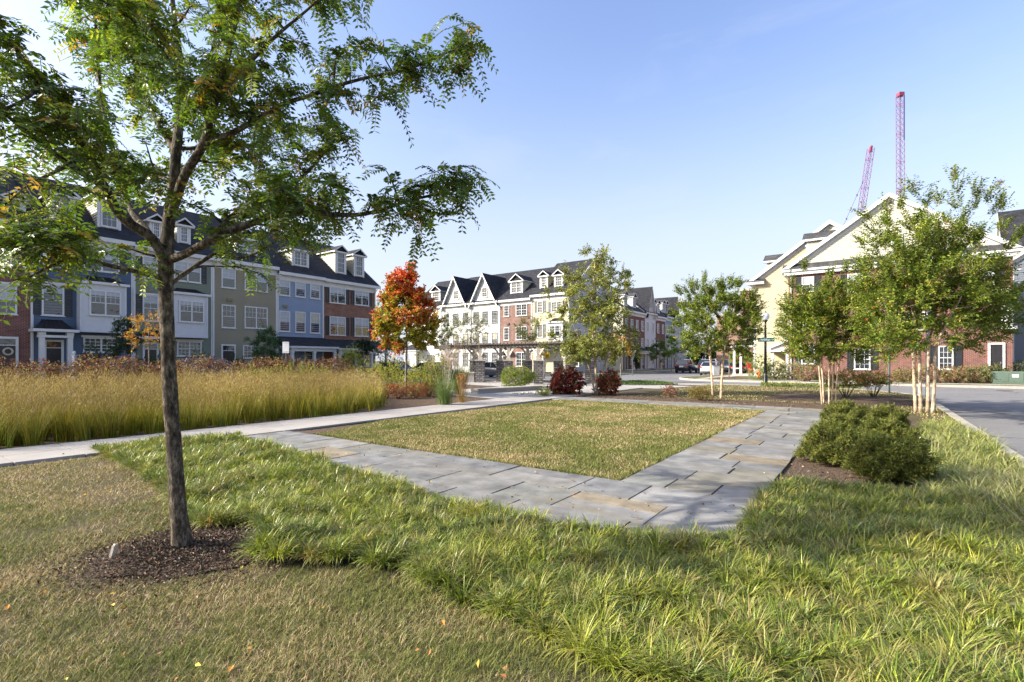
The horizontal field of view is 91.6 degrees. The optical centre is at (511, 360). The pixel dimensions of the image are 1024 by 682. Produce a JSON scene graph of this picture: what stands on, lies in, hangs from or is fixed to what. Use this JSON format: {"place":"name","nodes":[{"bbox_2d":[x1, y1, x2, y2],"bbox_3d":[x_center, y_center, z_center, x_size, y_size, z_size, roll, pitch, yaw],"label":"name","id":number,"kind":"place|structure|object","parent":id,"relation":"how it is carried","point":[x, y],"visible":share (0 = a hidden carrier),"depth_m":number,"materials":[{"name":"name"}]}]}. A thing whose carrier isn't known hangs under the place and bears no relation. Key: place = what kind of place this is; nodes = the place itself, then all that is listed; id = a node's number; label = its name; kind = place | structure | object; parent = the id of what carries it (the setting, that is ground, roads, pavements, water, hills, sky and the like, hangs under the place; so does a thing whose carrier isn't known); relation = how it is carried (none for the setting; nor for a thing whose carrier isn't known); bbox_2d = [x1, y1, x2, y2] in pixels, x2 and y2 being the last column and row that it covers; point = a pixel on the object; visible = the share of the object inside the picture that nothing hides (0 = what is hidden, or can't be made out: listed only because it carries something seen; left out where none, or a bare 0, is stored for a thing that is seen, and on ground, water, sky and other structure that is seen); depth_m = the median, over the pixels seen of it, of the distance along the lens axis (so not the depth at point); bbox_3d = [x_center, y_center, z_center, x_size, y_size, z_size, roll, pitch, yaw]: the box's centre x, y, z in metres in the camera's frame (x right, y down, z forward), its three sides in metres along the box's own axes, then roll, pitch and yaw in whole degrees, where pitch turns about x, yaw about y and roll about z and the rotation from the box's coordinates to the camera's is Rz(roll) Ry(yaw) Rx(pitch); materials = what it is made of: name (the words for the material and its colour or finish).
{"place":"outdoors","nodes":[
{"label":"outdoors","id":0,"kind":"place"},
{"bbox_2d":[439,337,481,394],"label":"maiden grass","id":1,"kind":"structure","parent":0,"point":[460,370],"depth_m":21.61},
{"bbox_2d":[0,379,961,681],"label":"park lawn","id":2,"kind":"structure","parent":0,"point":[252,569],"depth_m":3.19,"materials":[{"name":"plant"}]},
{"bbox_2d":[88,528,253,578],"bbox_3d":[-2.564,1.459,3.848,1.104,0.058,1.026,0,0,-30],"label":"mulch ring","id":3,"kind":"object","parent":2,"relation":"on","point":[239,562],"visible":0.35,"depth_m":3.58,"materials":[{"name":"wood"}]},
{"bbox_2d":[0,0,499,547],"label":"shade tree","id":4,"kind":"object","parent":3,"relation":"on","point":[136,34],"visible":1,"depth_m":3.61,"materials":[{"name":"green plant"}]},
{"bbox_2d":[0,353,358,396],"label":"red hedge","id":5,"kind":"object","parent":2,"relation":"on","point":[140,365],"visible":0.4,"depth_m":18.08,"materials":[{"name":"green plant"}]},
{"bbox_2d":[0,377,387,448],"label":"switch grass","id":6,"kind":"structure","parent":2,"relation":"on","point":[34,431],"depth_m":11.08,"materials":[{"name":"plant"}]},
{"bbox_2d":[0,363,390,420],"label":"switch grass heads","id":7,"kind":"object","parent":6,"relation":"on","point":[30,383],"visible":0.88,"depth_m":12.43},
{"bbox_2d":[0,387,642,466],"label":"walkway","id":8,"kind":"structure","parent":2,"relation":"on","point":[26,455],"depth_m":11.09,"materials":[{"name":"concrete"}]},
{"bbox_2d":[365,354,413,393],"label":"willow bush","id":9,"kind":"object","parent":2,"relation":"on","point":[394,380],"visible":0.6,"depth_m":22.05,"materials":[{"name":"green plant"}]},
{"bbox_2d":[346,393,488,412],"bbox_3d":[-4.474,1.492,18.217,6.394,0.001,6.351,0,0,43],"label":"mulch bed","id":10,"kind":"object","parent":2,"relation":"on","point":[402,402],"visible":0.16,"depth_m":17.98,"materials":[{"name":"soil"}]},
{"bbox_2d":[367,259,445,396],"bbox_3d":[-4.338,-1.272,20.236,3.228,5.604,3.143,0,0,0],"label":"red maple","id":11,"kind":"object","parent":10,"relation":"on","point":[401,289],"visible":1,"depth_m":19.89,"materials":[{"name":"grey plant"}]},
{"bbox_2d":[389,360,442,396],"bbox_3d":[-3.966,0.769,20.626,2.219,1.534,1.972,0,0,0],"label":"willow bush","id":12,"kind":"object","parent":10,"relation":"on","point":[423,379],"visible":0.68,"depth_m":20.46,"materials":[{"name":"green plant"}]},
{"bbox_2d":[402,350,447,393],"bbox_3d":[-3.816,0.538,21.567,1.905,2.050,2.094,0,0,35],"label":"willow bush","id":13,"kind":"object","parent":10,"relation":"on","point":[424,369],"visible":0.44,"depth_m":21.56,"materials":[{"name":"green plant"}]},
{"bbox_2d":[425,348,464,404],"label":"maiden grass","id":14,"kind":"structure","parent":2,"relation":"on","point":[443,394],"depth_m":16.28,"materials":[{"name":"plant"}]},
{"bbox_2d":[4,443,901,681],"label":"fallen leaves","id":15,"kind":"object","parent":2,"relation":"on","point":[231,667],"visible":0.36,"depth_m":2.77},
{"bbox_2d":[434,341,596,383],"bbox_3d":[-0.474,0.203,33.320,12.989,2.695,3.369,0,0,31],"label":"pergola","id":16,"kind":"object","parent":2,"relation":"on","point":[501,364],"visible":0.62,"depth_m":32.84,"materials":[{"name":"wood"}]},
{"bbox_2d":[247,397,830,557],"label":"bluestone path","id":17,"kind":"structure","parent":2,"relation":"on","point":[758,443],"depth_m":6.27,"materials":[{"name":"stone"}]},
{"bbox_2d":[314,399,765,479],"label":"lawn grass","id":18,"kind":"structure","parent":2,"relation":"on","point":[568,410],"depth_m":10.13,"materials":[{"name":"plant"}]},
{"bbox_2d":[87,430,1023,681],"bbox_3d":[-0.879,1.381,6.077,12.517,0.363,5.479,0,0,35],"label":"liriope grass","id":19,"kind":"structure","parent":2,"relation":"on","point":[838,539],"depth_m":3.41,"materials":[{"name":"plant"}]},
{"bbox_2d":[0,508,325,644],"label":"mulch chips","id":20,"kind":"object","parent":19,"relation":"on","point":[160,547],"visible":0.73,"depth_m":3.67,"materials":[{"name":"wood"}]},
{"bbox_2d":[911,412,1023,521],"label":"liriope grass","id":21,"kind":"structure","parent":19,"relation":"on","point":[952,433],"depth_m":6.78,"materials":[{"name":"plant"}]},
{"bbox_2d":[945,459,1023,568],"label":"liriope grass","id":22,"kind":"structure","parent":19,"relation":"on","point":[1017,489],"depth_m":5.07,"materials":[{"name":"plant"}]},
{"bbox_2d":[575,393,854,408],"bbox_3d":[6.710,1.492,18.922,11.142,0.001,3.900,0,0,40],"label":"mulch bed","id":23,"kind":"object","parent":2,"relation":"on","point":[794,405],"visible":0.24,"depth_m":17.98,"materials":[{"name":"soil"}]},
{"bbox_2d":[546,364,586,394],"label":"hydrangea shrub","id":24,"kind":"object","parent":23,"relation":"on","point":[557,386],"visible":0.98,"depth_m":21.16,"materials":[{"name":"red plant"}]},
{"bbox_2d":[531,243,647,394],"bbox_3d":[3.444,-1.801,21.981,4.286,6.681,4.828,0,0,34],"label":"river birch","id":25,"kind":"object","parent":23,"relation":"on","point":[576,352],"visible":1,"depth_m":21.51,"materials":[{"name":"green plant"}]},
{"bbox_2d":[591,367,622,394],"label":"hydrangea shrub","id":26,"kind":"object","parent":23,"relation":"on","point":[608,382],"visible":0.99,"depth_m":21.48,"materials":[{"name":"red plant"}]},
{"bbox_2d":[771,257,891,403],"bbox_3d":[10.780,-1.032,16.856,3.303,5.128,7.458,0,0,43],"label":"crape myrtle","id":27,"kind":"object","parent":23,"relation":"on","point":[825,305],"visible":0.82,"depth_m":16.30,"materials":[{"name":"green plant"}]},
{"bbox_2d":[666,269,771,397],"bbox_3d":[8.205,-1.063,19.663,4.552,5.191,4.753,0,0,0],"label":"crape myrtle","id":28,"kind":"object","parent":2,"relation":"on","point":[709,306],"visible":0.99,"depth_m":19.23,"materials":[{"name":"green plant"}]},
{"bbox_2d":[576,393,910,484],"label":"mulch chips","id":29,"kind":"object","parent":2,"relation":"on","point":[751,405],"visible":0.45,"depth_m":16.71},
{"bbox_2d":[639,384,959,423],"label":"lawn grass","id":30,"kind":"structure","parent":2,"relation":"on","point":[774,392],"depth_m":22.29,"materials":[{"name":"plant"}]},
{"bbox_2d":[760,381,862,388],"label":"ground cover","id":31,"kind":"object","parent":2,"relation":"on","point":[788,384],"visible":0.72,"depth_m":27.79,"materials":[{"name":"green plant"}]},
{"bbox_2d":[761,392,912,406],"bbox_3d":[13.042,1.492,19.697,4.801,0.001,6.074,0,0,40],"label":"mulch bed","id":32,"kind":"object","parent":2,"relation":"on","point":[856,399],"visible":0.74,"depth_m":19.39,"materials":[{"name":"soil"}]},
{"bbox_2d":[814,367,882,397],"bbox_3d":[13.437,0.904,20.041,2.312,1.266,1.889,0,0,0],"label":"vase shrub","id":33,"kind":"object","parent":32,"relation":"on","point":[850,378],"visible":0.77,"depth_m":19.70,"materials":[{"name":"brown plant"}]},
{"bbox_2d":[846,366,905,396],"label":"vase shrub","id":34,"kind":"object","parent":32,"relation":"on","point":[882,381],"visible":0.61,"depth_m":20.05,"materials":[{"name":"green plant"}]},
{"bbox_2d":[778,410,918,489],"bbox_3d":[6.963,1.490,9.954,1.694,0.001,10.729,0,0,36],"label":"mulch bed","id":35,"kind":"object","parent":2,"relation":"on","point":[826,467],"visible":0.06,"depth_m":6.60,"materials":[{"name":"wood"}]},
{"bbox_2d":[791,414,883,464],"bbox_3d":[4.614,1.163,7.083,0.982,0.745,1.182,0,0,-45],"label":"clipped shrub","id":36,"kind":"object","parent":35,"relation":"on","point":[839,441],"visible":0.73,"depth_m":6.97,"materials":[{"name":"green plant"}]},
{"bbox_2d":[819,398,871,423],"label":"clipped shrub","id":37,"kind":"object","parent":35,"relation":"on","point":[847,406],"visible":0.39,"depth_m":11.17,"materials":[{"name":"green plant"}]},
{"bbox_2d":[818,408,874,434],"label":"clipped shrub","id":38,"kind":"object","parent":35,"relation":"on","point":[847,420],"visible":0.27,"depth_m":9.16,"materials":[{"name":"green plant"}]},
{"bbox_2d":[860,401,910,425],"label":"clipped shrub","id":39,"kind":"object","parent":35,"relation":"on","point":[878,412],"visible":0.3,"depth_m":10.26,"materials":[{"name":"green plant"}]},
{"bbox_2d":[855,413,923,449],"bbox_3d":[6.173,1.202,8.134,0.981,0.667,1.036,0,0,0],"label":"clipped shrub","id":40,"kind":"object","parent":35,"relation":"on","point":[891,426],"visible":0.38,"depth_m":8.01,"materials":[{"name":"green plant"}]},
{"bbox_2d":[837,431,947,484],"bbox_3d":[4.654,1.188,6.125,1.007,0.694,1.024,0,0,0],"label":"clipped shrub","id":41,"kind":"object","parent":35,"relation":"on","point":[871,463],"visible":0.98,"depth_m":5.92,"materials":[{"name":"green plant"}]},
{"bbox_2d":[840,163,1023,412],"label":"crape myrtle","id":42,"kind":"object","parent":2,"relation":"on","point":[917,274],"visible":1,"depth_m":13.79,"materials":[{"name":"green plant"}]},
{"bbox_2d":[0,0,1023,360],"label":"sky","id":43,"kind":"structure","parent":0,"point":[683,138],"materials":[{"name":"blue"}]},
{"bbox_2d":[376,361,716,365],"bbox_3d":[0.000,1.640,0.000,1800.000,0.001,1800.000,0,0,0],"label":"ground","id":44,"kind":"structure","parent":0,"point":[409,362],"depth_m":354.94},
{"bbox_2d":[844,145,874,223],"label":"luffing crane","id":45,"kind":"object","parent":44,"relation":"on","point":[870,150],"visible":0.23,"depth_m":199.70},
{"bbox_2d":[896,92,904,196],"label":"tower crane","id":46,"kind":"object","parent":44,"relation":"on","point":[899,95],"visible":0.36,"depth_m":209.01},
{"bbox_2d":[430,381,689,398],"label":"plaza","id":47,"kind":"structure","parent":0,"point":[496,395],"depth_m":26.17,"materials":[{"name":"concrete"}]},
{"bbox_2d":[470,385,541,393],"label":"wall","id":48,"kind":"structure","parent":47,"relation":"on","point":[501,389],"depth_m":23.33,"materials":[{"name":"concrete"}]},
{"bbox_2d":[500,364,538,386],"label":"rounded shrub","id":49,"kind":"object","parent":47,"relation":"on","point":[523,381],"visible":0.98,"depth_m":27.30,"materials":[{"name":"green plant"}]},
{"bbox_2d":[548,366,698,374],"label":"yard","id":50,"kind":"structure","parent":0,"point":[650,370],"depth_m":72.48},
{"bbox_2d":[404,278,468,365],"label":"stone grey townhouse","id":51,"kind":"structure","parent":50,"relation":"on","point":[438,290],"depth_m":69.77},
{"bbox_2d":[437,274,497,371],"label":"white gabled townhouse","id":52,"kind":"structure","parent":50,"relation":"on","point":[459,294],"depth_m":66.55,"materials":[{"name":"paint"}]},
{"bbox_2d":[466,270,526,361],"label":"white gabled townhouse","id":53,"kind":"structure","parent":50,"relation":"on","point":[490,291],"depth_m":63.60,"materials":[{"name":"paint"}]},
{"bbox_2d":[497,267,553,369],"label":"pink brick townhouse","id":54,"kind":"structure","parent":50,"relation":"on","point":[514,300],"depth_m":61.29,"materials":[{"name":"brick"}]},
{"bbox_2d":[524,259,612,372],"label":"cream townhouse","id":55,"kind":"structure","parent":50,"relation":"on","point":[541,303],"depth_m":58.57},
{"bbox_2d":[546,318,566,341],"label":"bay window","id":56,"kind":"structure","parent":55,"relation":"in","point":[556,326],"depth_m":56.62,"materials":[{"name":"white glass"}]},
{"bbox_2d":[610,288,649,369],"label":"brick town house","id":57,"kind":"structure","parent":50,"relation":"on","point":[637,319],"depth_m":77.38,"materials":[{"name":"red"}]},
{"bbox_2d":[613,287,662,368],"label":"grey town house","id":58,"kind":"structure","parent":50,"relation":"on","point":[645,302],"depth_m":83.23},
{"bbox_2d":[647,338,667,363],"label":"street tree","id":59,"kind":"object","parent":50,"relation":"on","point":[661,345],"visible":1,"depth_m":63.67,"materials":[{"name":"green plant"}]},
{"bbox_2d":[654,299,666,368],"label":"brick town house","id":60,"kind":"structure","parent":50,"relation":"on","point":[660,327],"depth_m":87.51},
{"bbox_2d":[660,300,674,368],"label":"blue town house","id":61,"kind":"structure","parent":50,"relation":"on","point":[664,309],"depth_m":90.56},
{"bbox_2d":[654,297,686,367],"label":"white town house","id":62,"kind":"structure","parent":50,"relation":"on","point":[672,301],"depth_m":94.17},
{"bbox_2d":[358,371,1023,456],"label":"road","id":63,"kind":"structure","parent":0,"point":[999,414],"depth_m":19.52,"materials":[{"name":"asphalt"}]},
{"bbox_2d":[335,343,366,379],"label":"foundation shrub","id":64,"kind":"object","parent":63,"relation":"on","point":[353,358],"visible":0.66,"depth_m":36.89,"materials":[{"name":"green plant"}]},
{"bbox_2d":[445,310,491,359],"bbox_3d":[-3.434,-1.270,39.108,3.618,5.641,3.217,0,0,35],"label":"street tree","id":65,"kind":"object","parent":63,"relation":"on","point":[475,329],"visible":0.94,"depth_m":38.97,"materials":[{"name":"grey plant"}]},
{"bbox_2d":[512,312,540,341],"bbox_3d":[1.136,-1.080,39.126,2.311,5.261,2.560,0,0,0],"label":"street tree","id":66,"kind":"object","parent":63,"relation":"on","point":[527,336],"visible":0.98,"depth_m":38.87,"materials":[{"name":"green plant"}]},
{"bbox_2d":[674,359,697,372],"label":"parked car","id":67,"kind":"object","parent":63,"relation":"on","point":[683,365],"visible":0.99,"depth_m":62.34,"materials":[{"name":"black paint"}]},
{"bbox_2d":[412,379,1023,466],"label":"kerb","id":68,"kind":"structure","parent":63,"relation":"on","point":[947,411],"depth_m":12.85,"materials":[{"name":"concrete"}]},
{"bbox_2d":[679,373,1023,388],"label":"kerb","id":69,"kind":"structure","parent":63,"relation":"on","point":[969,386],"depth_m":31.27,"materials":[{"name":"concrete"}]},
{"bbox_2d":[682,372,1023,385],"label":"yard","id":70,"kind":"structure","parent":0,"point":[773,379],"depth_m":36.77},
{"bbox_2d":[742,354,772,379],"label":"foundation shrub","id":71,"kind":"object","parent":70,"relation":"on","point":[753,367],"visible":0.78,"depth_m":37.88,"materials":[{"name":"green plant"}]},
{"bbox_2d":[731,220,841,376],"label":"yellow end house","id":72,"kind":"structure","parent":70,"relation":"on","point":[769,281],"depth_m":45.75,"materials":[{"name":"paint"}]},
{"bbox_2d":[792,361,826,381],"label":"foundation shrub","id":73,"kind":"object","parent":70,"relation":"on","point":[804,377],"visible":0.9,"depth_m":34.82,"materials":[{"name":"brown plant"}]},
{"bbox_2d":[781,192,1023,381],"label":"brick end house","id":74,"kind":"structure","parent":70,"relation":"on","point":[838,247],"depth_m":37.11,"materials":[{"name":"red"}]},
{"bbox_2d":[938,346,952,369],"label":"window","id":75,"kind":"structure","parent":74,"relation":"in","point":[945,358],"depth_m":34.84,"materials":[{"name":"white glass"}]},
{"bbox_2d":[988,343,1004,370],"bbox_3d":[32.393,0.015,33.278,0.836,2.370,0.100,0,0,36],"label":"door","id":76,"kind":"structure","parent":74,"relation":"in","point":[996,351],"depth_m":33.28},
{"bbox_2d":[917,363,958,382],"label":"foundation shrub","id":77,"kind":"object","parent":70,"relation":"on","point":[939,372],"visible":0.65,"depth_m":32.65,"materials":[{"name":"brown plant"}]},
{"bbox_2d":[940,365,976,382],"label":"foundation shrub","id":78,"kind":"object","parent":70,"relation":"on","point":[957,370],"visible":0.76,"depth_m":32.75,"materials":[{"name":"brown plant"}]},
{"bbox_2d":[960,365,992,382],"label":"foundation shrub","id":79,"kind":"object","parent":70,"relation":"on","point":[983,374],"visible":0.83,"depth_m":32.69,"materials":[{"name":"green plant"}]},
{"bbox_2d":[989,371,1023,383],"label":"utility box","id":80,"kind":"object","parent":70,"relation":"on","point":[1008,377],"visible":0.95,"depth_m":31.82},
{"bbox_2d":[989,373,1023,383],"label":"door","id":81,"kind":"structure","parent":80,"relation":"in","point":[999,377],"depth_m":31.82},
{"bbox_2d":[996,209,1023,369],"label":"slate end house","id":82,"kind":"structure","parent":0,"point":[1018,340],"depth_m":39.91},
{"label":"left yard","id":83,"kind":"structure","parent":0,"visible":0},
{"bbox_2d":[0,169,29,380],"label":"brick townhouse","id":84,"kind":"structure","parent":83,"relation":"on","point":[15,338],"depth_m":28.69,"materials":[{"name":"brick"}]},
{"bbox_2d":[0,336,18,379],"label":"door","id":85,"kind":"structure","parent":84,"relation":"in","point":[11,342],"depth_m":28.45,"materials":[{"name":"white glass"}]},
{"bbox_2d":[0,281,19,315],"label":"window","id":86,"kind":"structure","parent":84,"relation":"in","point":[4,295],"depth_m":28.41,"materials":[{"name":"white glass"}]},
{"bbox_2d":[12,172,134,381],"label":"navy townhouse","id":87,"kind":"structure","parent":83,"relation":"on","point":[61,333],"depth_m":31.07,"materials":[{"name":"paint"}]},
{"bbox_2d":[40,281,66,316],"bbox_3d":[-27.627,-3.666,29.969,0.105,2.063,1.219,0,0,36],"label":"window","id":88,"kind":"structure","parent":87,"relation":"in","point":[61,291],"depth_m":30.00,"materials":[{"name":"white glass"}]},
{"bbox_2d":[45,340,63,378],"bbox_3d":[-27.612,-0.041,29.993,0.100,2.382,0.912,0,0,36],"label":"door","id":89,"kind":"structure","parent":87,"relation":"in","point":[54,349],"depth_m":30.03,"materials":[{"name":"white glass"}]},
{"bbox_2d":[81,335,118,352],"bbox_3d":[-26.276,-1.007,31.839,0.105,1.131,2.003,0,0,36],"label":"window","id":90,"kind":"structure","parent":87,"relation":"in","point":[100,345],"depth_m":31.71,"materials":[{"name":"white glass"}]},
{"bbox_2d":[83,242,119,273],"bbox_3d":[-26.254,-6.585,31.871,0.105,1.919,2.040,0,0,36],"label":"window","id":91,"kind":"structure","parent":87,"relation":"in","point":[109,258],"depth_m":32.10,"materials":[{"name":"white glass"}]},
{"bbox_2d":[73,276,129,333],"bbox_3d":[-25.997,-3.550,31.593,0.873,3.610,2.652,0,0,36],"label":"bay window","id":92,"kind":"structure","parent":87,"relation":"in","point":[107,300],"depth_m":31.31,"materials":[{"name":"white glass"}]},
{"bbox_2d":[103,314,145,373],"bbox_3d":[-22.221,-0.577,28.575,2.155,4.255,1.823,0,0,0],"label":"evergreen tree","id":93,"kind":"object","parent":83,"relation":"on","point":[119,347],"visible":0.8,"depth_m":28.32,"materials":[{"name":"green plant"}]},
{"bbox_2d":[121,312,175,369],"bbox_3d":[-18.155,-0.558,25.099,2.437,4.218,2.272,0,0,33],"label":"ornamental tree","id":94,"kind":"object","parent":83,"relation":"on","point":[147,328],"visible":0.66,"depth_m":24.83,"materials":[{"name":"orange plant"}]},
{"bbox_2d":[121,199,214,379],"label":"sage townhouse","id":95,"kind":"structure","parent":83,"relation":"on","point":[193,311],"depth_m":35.56,"materials":[{"name":"paint"}]},
{"bbox_2d":[141,292,158,321],"bbox_3d":[-24.701,-3.596,34.022,0.105,1.967,1.125,0,0,36],"label":"window","id":96,"kind":"structure","parent":95,"relation":"in","point":[151,296],"depth_m":34.02,"materials":[{"name":"white glass"}]},
{"bbox_2d":[174,258,201,283],"bbox_3d":[-23.369,-6.484,35.871,0.105,1.768,1.957,0,0,36],"label":"window","id":97,"kind":"structure","parent":95,"relation":"in","point":[186,265],"depth_m":35.90,"materials":[{"name":"white glass"}]},
{"bbox_2d":[175,339,202,356],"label":"window","id":98,"kind":"structure","parent":95,"relation":"in","point":[189,346],"depth_m":35.91,"materials":[{"name":"white glass"}]},
{"bbox_2d":[174,288,210,338],"bbox_3d":[-23.122,-3.396,35.579,0.873,3.588,2.630,0,0,36],"label":"bay window","id":99,"kind":"structure","parent":95,"relation":"in","point":[190,305],"depth_m":35.44,"materials":[{"name":"white glass"}]},
{"bbox_2d":[182,210,279,376],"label":"khaki townhouse","id":100,"kind":"structure","parent":83,"relation":"on","point":[239,315],"depth_m":39.04,"materials":[{"name":"paint"}]},
{"bbox_2d":[221,267,235,288],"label":"window","id":101,"kind":"structure","parent":100,"relation":"in","point":[229,271],"depth_m":38.16,"materials":[{"name":"white glass"}]},
{"bbox_2d":[221,304,236,328],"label":"window","id":102,"kind":"structure","parent":100,"relation":"in","point":[229,325],"depth_m":38.18,"materials":[{"name":"white glass"}]},
{"bbox_2d":[244,306,267,329],"bbox_3d":[-20.487,-3.382,39.872,0.095,1.774,1.943,0,0,36],"label":"window","id":103,"kind":"structure","parent":100,"relation":"in","point":[253,319],"depth_m":39.85,"materials":[{"name":"white glass"}]},
{"bbox_2d":[243,325,284,365],"bbox_3d":[-18.003,-0.516,36.403,2.695,4.134,2.576,0,0,0],"label":"evergreen tree","id":104,"kind":"object","parent":83,"relation":"on","point":[270,343],"visible":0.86,"depth_m":36.32,"materials":[{"name":"green plant"}]},
{"bbox_2d":[249,228,338,375],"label":"powder blue townhouse","id":105,"kind":"structure","parent":83,"relation":"on","point":[301,278],"depth_m":43.09,"materials":[{"name":"paint"}]},
{"bbox_2d":[298,240,388,375],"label":"orange brick townhouse","id":106,"kind":"structure","parent":83,"relation":"on","point":[351,285],"depth_m":47.16,"materials":[{"name":"brick"}]},
{"bbox_2d":[329,286,345,304],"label":"window","id":107,"kind":"structure","parent":106,"relation":"in","point":[336,295],"depth_m":45.93,"materials":[{"name":"white glass"}]},
{"bbox_2d":[329,316,345,335],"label":"window","id":108,"kind":"structure","parent":106,"relation":"in","point":[337,325],"depth_m":45.93,"materials":[{"name":"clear glass"}]},
{"bbox_2d":[354,318,368,336],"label":"window","id":109,"kind":"structure","parent":106,"relation":"in","point":[361,325],"depth_m":48.12,"materials":[{"name":"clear glass"}]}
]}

